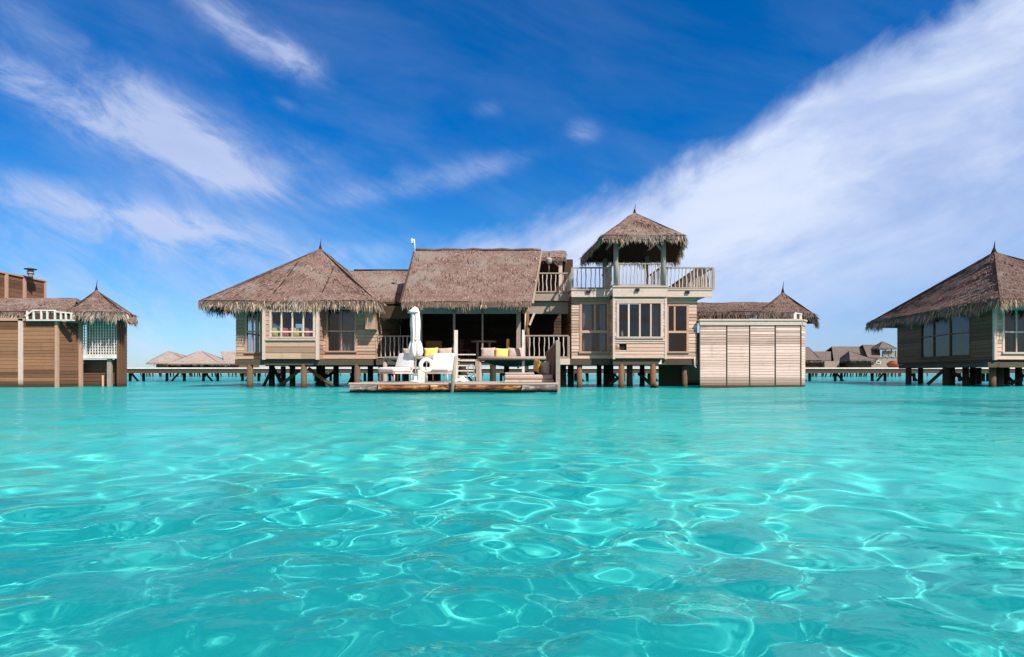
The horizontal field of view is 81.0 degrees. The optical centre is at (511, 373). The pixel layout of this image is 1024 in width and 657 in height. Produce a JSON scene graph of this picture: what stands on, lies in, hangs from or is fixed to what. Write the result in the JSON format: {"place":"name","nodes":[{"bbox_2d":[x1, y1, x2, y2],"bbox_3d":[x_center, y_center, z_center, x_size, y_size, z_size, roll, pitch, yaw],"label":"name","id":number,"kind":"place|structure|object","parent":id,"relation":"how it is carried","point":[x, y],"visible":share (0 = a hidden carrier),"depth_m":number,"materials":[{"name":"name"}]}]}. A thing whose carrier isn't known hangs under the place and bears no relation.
{"place":"outdoors","nodes":[
{"label":"outdoors","id":0,"kind":"place"},
{"bbox_2d":[0,374,1023,656],"bbox_3d":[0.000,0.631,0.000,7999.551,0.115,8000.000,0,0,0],"label":"water","id":1,"kind":"structure","parent":0,"point":[234,516],"depth_m":2.58,"materials":[{"name":"teal liquid"}]},
{"bbox_2d":[0,0,1023,373],"label":"sky","id":2,"kind":"structure","parent":0,"point":[857,157],"materials":[{"name":"blue"}]},
{"bbox_2d":[886,361,898,366],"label":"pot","id":3,"kind":"object","parent":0,"point":[892,364],"visible":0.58,"depth_m":50.88,"materials":[{"name":"ceramic"}]},
{"bbox_3d":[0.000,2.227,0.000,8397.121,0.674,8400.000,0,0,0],"label":"seabed","id":4,"kind":"structure","parent":0,"visible":0},
{"bbox_2d":[0,271,137,386],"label":"overwater villa","id":5,"kind":"object","parent":4,"relation":"on","point":[41,339],"visible":1,"depth_m":29.29,"materials":[{"name":"brown wood"}]},
{"bbox_2d":[23,268,36,278],"bbox_3d":[-26.948,-5.602,33.480,0.666,0.598,0.595,0,0,-37],"label":"wall lantern","id":6,"kind":"object","parent":5,"relation":"on","point":[30,272],"depth_m":33.40,"materials":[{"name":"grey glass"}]},
{"bbox_2d":[145,350,230,376],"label":"overwater villa","id":7,"kind":"object","parent":4,"relation":"on","point":[200,358],"visible":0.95,"depth_m":129.10,"materials":[{"name":"brown plant"}]},
{"bbox_2d":[221,351,260,376],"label":"overwater villa","id":8,"kind":"object","parent":4,"relation":"on","point":[229,357],"visible":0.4,"depth_m":132.40,"materials":[{"name":"beige plant"}]},
{"bbox_2d":[349,340,559,392],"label":"sun deck","id":9,"kind":"structure","parent":4,"relation":"on","point":[553,355],"depth_m":19.55,"materials":[{"name":"brown wood"}]},
{"bbox_2d":[377,353,416,381],"bbox_3d":[-4.090,-0.223,21.406,0.850,1.052,1.162,0,0,38],"label":"lounge chair","id":10,"kind":"object","parent":9,"relation":"on","point":[405,363],"visible":0.94,"depth_m":21.36,"materials":[{"name":"white fabric"}]},
{"bbox_2d":[408,307,422,381],"bbox_3d":[-3.477,-1.051,21.499,0.523,2.707,0.544,0,0,-35],"label":"parasol","id":11,"kind":"object","parent":9,"relation":"on","point":[415,348],"visible":0.98,"depth_m":21.38,"materials":[{"name":"fabric"}]},
{"bbox_2d":[418,358,433,382],"bbox_3d":[-2.933,-0.126,20.439,0.545,0.857,0.220,0,0,0],"label":"life ring","id":12,"kind":"object","parent":9,"relation":"on","point":[422,371],"visible":1,"depth_m":20.35,"materials":[{"name":"paint"}]},
{"bbox_2d":[425,353,454,381],"bbox_3d":[-2.552,-0.223,21.420,0.850,1.052,1.162,0,0,8],"label":"lounge chair","id":13,"kind":"object","parent":9,"relation":"on","point":[443,363],"visible":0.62,"depth_m":21.65,"materials":[{"name":"white fabric"}]},
{"bbox_2d":[455,376,467,381],"bbox_3d":[-1.877,0.195,22.200,0.540,0.191,0.400,0,0,0],"label":"towel","id":14,"kind":"object","parent":9,"relation":"on","point":[463,379],"visible":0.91,"depth_m":22.08,"materials":[{"name":"white fabric"}]},
{"bbox_2d":[504,372,553,381],"bbox_3d":[0.580,0.120,20.925,1.686,0.325,1.350,0,0,0],"label":"daybed","id":15,"kind":"object","parent":9,"relation":"on","point":[520,377],"visible":1,"depth_m":20.28,"materials":[{"name":"beige fabric"}]},
{"bbox_2d":[533,359,539,372],"bbox_3d":[0.856,-0.277,20.650,0.160,0.520,0.519,0,0,-19],"label":"cushion","id":16,"kind":"object","parent":15,"relation":"on","point":[536,367],"visible":1,"depth_m":20.50,"materials":[{"name":"fabric"}]},
{"bbox_2d":[538,361,550,374],"bbox_3d":[1.129,-0.187,20.800,0.350,0.480,0.550,0,0,-37],"label":"cushion","id":17,"kind":"object","parent":15,"relation":"on","point":[545,368],"visible":0.83,"depth_m":20.60,"materials":[{"name":"beige fabric"}]},
{"bbox_2d":[197,204,819,387],"bbox_3d":[0.943,-2.783,30.441,31.266,10.615,13.682,0,0,0],"label":"overwater villa","id":18,"kind":"object","parent":4,"relation":"on","point":[532,303],"visible":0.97,"depth_m":28.22,"materials":[{"name":"brown wood"}]},
{"bbox_2d":[244,309,261,352],"bbox_3d":[-12.203,-2.003,28.300,0.829,2.092,0.200,0,0,0],"label":"window","id":19,"kind":"structure","parent":18,"relation":"in","point":[246,311],"depth_m":28.26,"materials":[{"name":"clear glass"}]},
{"bbox_2d":[248,311,283,351],"bbox_3d":[-13.018,-1.990,31.325,0.200,2.220,5.276,0,0,0],"label":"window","id":20,"kind":"structure","parent":18,"relation":"in","point":[255,334],"depth_m":30.48,"materials":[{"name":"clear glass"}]},
{"bbox_2d":[273,328,280,336],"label":"cushion","id":21,"kind":"object","parent":18,"relation":"on","point":[276,334],"visible":0.51,"depth_m":27.75,"materials":[{"name":"yellow fabric"}]},
{"bbox_2d":[283,328,291,336],"bbox_3d":[-10.478,-1.895,27.840,0.544,0.521,0.244,0,0,0],"label":"cushion","id":22,"kind":"object","parent":18,"relation":"on","point":[287,334],"visible":0.56,"depth_m":27.76,"materials":[{"name":"red fabric"}]},
{"bbox_2d":[268,310,315,337],"bbox_3d":[-10.075,-2.272,27.500,2.126,1.287,0.200,0,0,0],"label":"window","id":23,"kind":"structure","parent":18,"relation":"in","point":[271,331],"depth_m":27.46,"materials":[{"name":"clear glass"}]},
{"bbox_2d":[294,328,302,336],"bbox_3d":[-9.947,-1.895,27.840,0.520,0.500,0.247,0,0,0],"label":"cushion","id":24,"kind":"object","parent":18,"relation":"on","point":[298,334],"visible":0.64,"depth_m":27.75,"materials":[{"name":"yellow fabric"}]},
{"bbox_2d":[304,328,312,336],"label":"cushion","id":25,"kind":"object","parent":18,"relation":"on","point":[308,334],"visible":0.51,"depth_m":27.74,"materials":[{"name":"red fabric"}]},
{"bbox_2d":[325,308,356,351],"bbox_3d":[-8.053,-2.054,28.300,1.464,2.092,0.200,0,0,0],"label":"window","id":26,"kind":"structure","parent":18,"relation":"in","point":[327,311],"depth_m":28.25,"materials":[{"name":"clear glass"}]},
{"bbox_2d":[424,348,437,355],"bbox_3d":[-3.384,-0.846,25.030,0.589,0.501,0.307,0,0,0],"label":"cushion","id":27,"kind":"object","parent":18,"relation":"on","point":[430,351],"visible":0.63,"depth_m":24.94,"materials":[{"name":"yellow fabric"}]},
{"bbox_2d":[423,341,441,353],"bbox_3d":[-3.928,-1.170,29.800,0.880,0.950,0.800,0,0,0],"label":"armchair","id":28,"kind":"object","parent":18,"relation":"on","point":[433,344],"visible":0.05,"depth_m":30.12,"materials":[{"name":"brown wood"}]},
{"bbox_2d":[438,348,451,352],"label":"cushion","id":29,"kind":"object","parent":18,"relation":"on","point":[444,350],"visible":0.47,"depth_m":25.08,"materials":[{"name":"beige fabric"}]},
{"bbox_2d":[460,339,470,358],"bbox_3d":[-2.303,-1.205,29.800,0.470,1.020,0.470,0,0,10],"label":"dining chair","id":30,"kind":"object","parent":18,"relation":"on","point":[462,350],"visible":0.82,"depth_m":29.61,"materials":[{"name":"wood"}]},
{"bbox_2d":[471,340,496,358],"bbox_3d":[-1.399,-1.153,29.600,1.280,0.915,1.280,0,0,0],"label":"dining table","id":31,"kind":"object","parent":18,"relation":"on","point":[484,341],"visible":0.86,"depth_m":29.26,"materials":[{"name":"grey wood"}]},
{"bbox_2d":[481,348,494,355],"bbox_3d":[-1.006,-0.857,25.150,0.602,0.487,0.307,0,0,0],"label":"cushion","id":32,"kind":"object","parent":18,"relation":"on","point":[487,351],"visible":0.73,"depth_m":25.06,"materials":[{"name":"beige fabric"}]},
{"bbox_2d":[495,348,507,355],"bbox_3d":[-0.434,-0.823,25.030,0.578,0.507,0.303,0,0,0],"label":"cushion","id":33,"kind":"object","parent":18,"relation":"on","point":[501,352],"visible":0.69,"depth_m":24.94,"materials":[{"name":"yellow fabric"}]},
{"bbox_2d":[508,348,521,355],"bbox_3d":[0.137,-0.857,25.150,0.631,0.486,0.317,0,0,0],"label":"cushion","id":34,"kind":"object","parent":18,"relation":"on","point":[514,351],"visible":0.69,"depth_m":25.06,"materials":[{"name":"beige fabric"}]},
{"bbox_2d":[546,257,551,263],"bbox_3d":[1.864,-5.564,30.150,0.340,1.020,0.340,0,0,0],"label":"hanging lantern","id":35,"kind":"object","parent":18,"relation":"hanging from","point":[548,260],"visible":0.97,"depth_m":30.04,"materials":[{"name":"white glass"}]},
{"bbox_2d":[579,302,609,352],"bbox_3d":[3.844,-2.150,28.000,1.441,2.405,0.200,0,0,0],"label":"window","id":36,"kind":"structure","parent":18,"relation":"in","point":[581,331],"depth_m":27.95,"materials":[{"name":"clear glass"}]},
{"bbox_2d":[616,301,663,338],"bbox_3d":[5.756,-2.429,27.000,2.142,1.695,0.200,0,0,0],"label":"window","id":37,"kind":"structure","parent":18,"relation":"in","point":[617,302],"depth_m":26.95,"materials":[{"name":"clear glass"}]},
{"bbox_2d":[667,304,689,352],"bbox_3d":[7.725,-2.110,28.000,1.082,2.293,0.200,0,0,0],"label":"window","id":38,"kind":"structure","parent":18,"relation":"in","point":[674,305],"depth_m":27.95,"materials":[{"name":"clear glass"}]},
{"bbox_2d":[133,373,927,375],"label":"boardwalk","id":39,"kind":"structure","parent":4,"relation":"on","point":[482,374],"depth_m":150.41,"materials":[{"name":"brown wood"}]},
{"bbox_2d":[127,367,1023,380],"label":"boardwalk","id":40,"kind":"structure","parent":4,"relation":"on","point":[204,371],"depth_m":50.03,"materials":[{"name":"wood"}]},
{"bbox_2d":[805,341,900,376],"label":"overwater villa","id":41,"kind":"object","parent":4,"relation":"on","point":[853,356],"visible":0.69,"depth_m":128.00,"materials":[{"name":"brown plant"}]},
{"bbox_2d":[864,242,1023,386],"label":"overwater villa","id":42,"kind":"object","parent":4,"relation":"on","point":[971,316],"visible":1,"depth_m":33.50,"materials":[{"name":"brown"}]},
{"bbox_2d":[919,315,970,358],"bbox_3d":[23.911,-2.154,33.140,0.200,2.522,4.767,0,0,8],"label":"window","id":43,"kind":"structure","parent":42,"relation":"in","point":[950,334],"depth_m":33.33,"materials":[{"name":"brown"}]},
{"bbox_2d":[1002,308,1023,353],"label":"window","id":44,"kind":"structure","parent":42,"relation":"in","point":[1015,310],"depth_m":29.07,"materials":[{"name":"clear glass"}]}
]}

